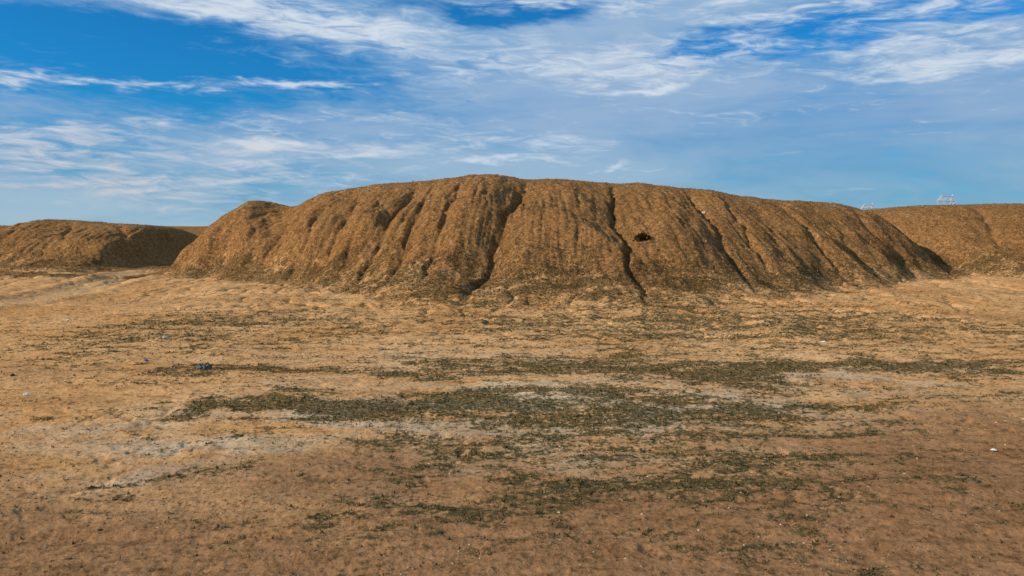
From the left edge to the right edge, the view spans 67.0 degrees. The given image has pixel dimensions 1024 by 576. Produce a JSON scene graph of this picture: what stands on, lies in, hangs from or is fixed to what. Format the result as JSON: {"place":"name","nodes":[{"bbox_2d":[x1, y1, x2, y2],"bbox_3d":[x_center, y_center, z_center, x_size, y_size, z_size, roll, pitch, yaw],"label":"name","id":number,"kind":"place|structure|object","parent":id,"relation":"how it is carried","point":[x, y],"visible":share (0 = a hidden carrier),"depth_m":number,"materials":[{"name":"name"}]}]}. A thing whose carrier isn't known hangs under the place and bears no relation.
{"place":"outdoors","nodes":[
{"label":"outdoors","id":0,"kind":"place"},
{"bbox_2d":[0,174,1023,575],"bbox_3d":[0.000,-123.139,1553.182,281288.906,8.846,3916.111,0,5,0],"label":"desert ground","id":1,"kind":"structure","parent":0,"point":[314,232],"depth_m":19.29,"materials":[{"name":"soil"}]},
{"bbox_2d":[196,362,212,368],"bbox_3d":[-8.666,2.162,21.740,0.483,0.201,0.332,0,5,0],"label":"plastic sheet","id":2,"kind":"object","parent":1,"relation":"on","point":[207,365],"visible":1,"depth_m":21.68,"materials":[{"name":"grey plastic"}]},
{"bbox_2d":[0,239,1023,575],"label":"weeds","id":3,"kind":"object","parent":1,"relation":"on","point":[600,423],"visible":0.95,"depth_m":17.78,"materials":[{"name":"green plant"}]},
{"bbox_2d":[0,174,1023,314],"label":"dry scrub","id":4,"kind":"object","parent":1,"relation":"on","point":[560,275],"visible":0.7,"depth_m":42.87,"materials":[{"name":"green plant"}]},
{"bbox_2d":[1,174,1023,310],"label":"earth clods","id":5,"kind":"object","parent":1,"relation":"on","point":[575,187],"visible":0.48,"depth_m":49.84,"materials":[{"name":"soil"}]},
{"bbox_2d":[633,231,650,241],"bbox_3d":[7.298,-2.789,43.413,1.187,0.892,0.855,0,5,0],"label":"desert shrub","id":6,"kind":"object","parent":1,"relation":"on","point":[638,237],"visible":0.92,"depth_m":43.23,"materials":[{"name":"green plant"}]},
{"bbox_2d":[861,203,874,209],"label":"transmission tower","id":7,"kind":"structure","parent":1,"relation":"on","point":[864,205],"depth_m":815.39,"materials":[{"name":"metal"}]},
{"bbox_2d":[937,194,955,204],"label":"transmission tower","id":8,"kind":"structure","parent":1,"relation":"on","point":[941,196],"depth_m":596.45,"materials":[{"name":"metal"}]},
{"bbox_2d":[0,0,1023,225],"label":"sky","id":9,"kind":"structure","parent":0,"point":[144,112],"materials":[{"name":"blue"}]}
]}

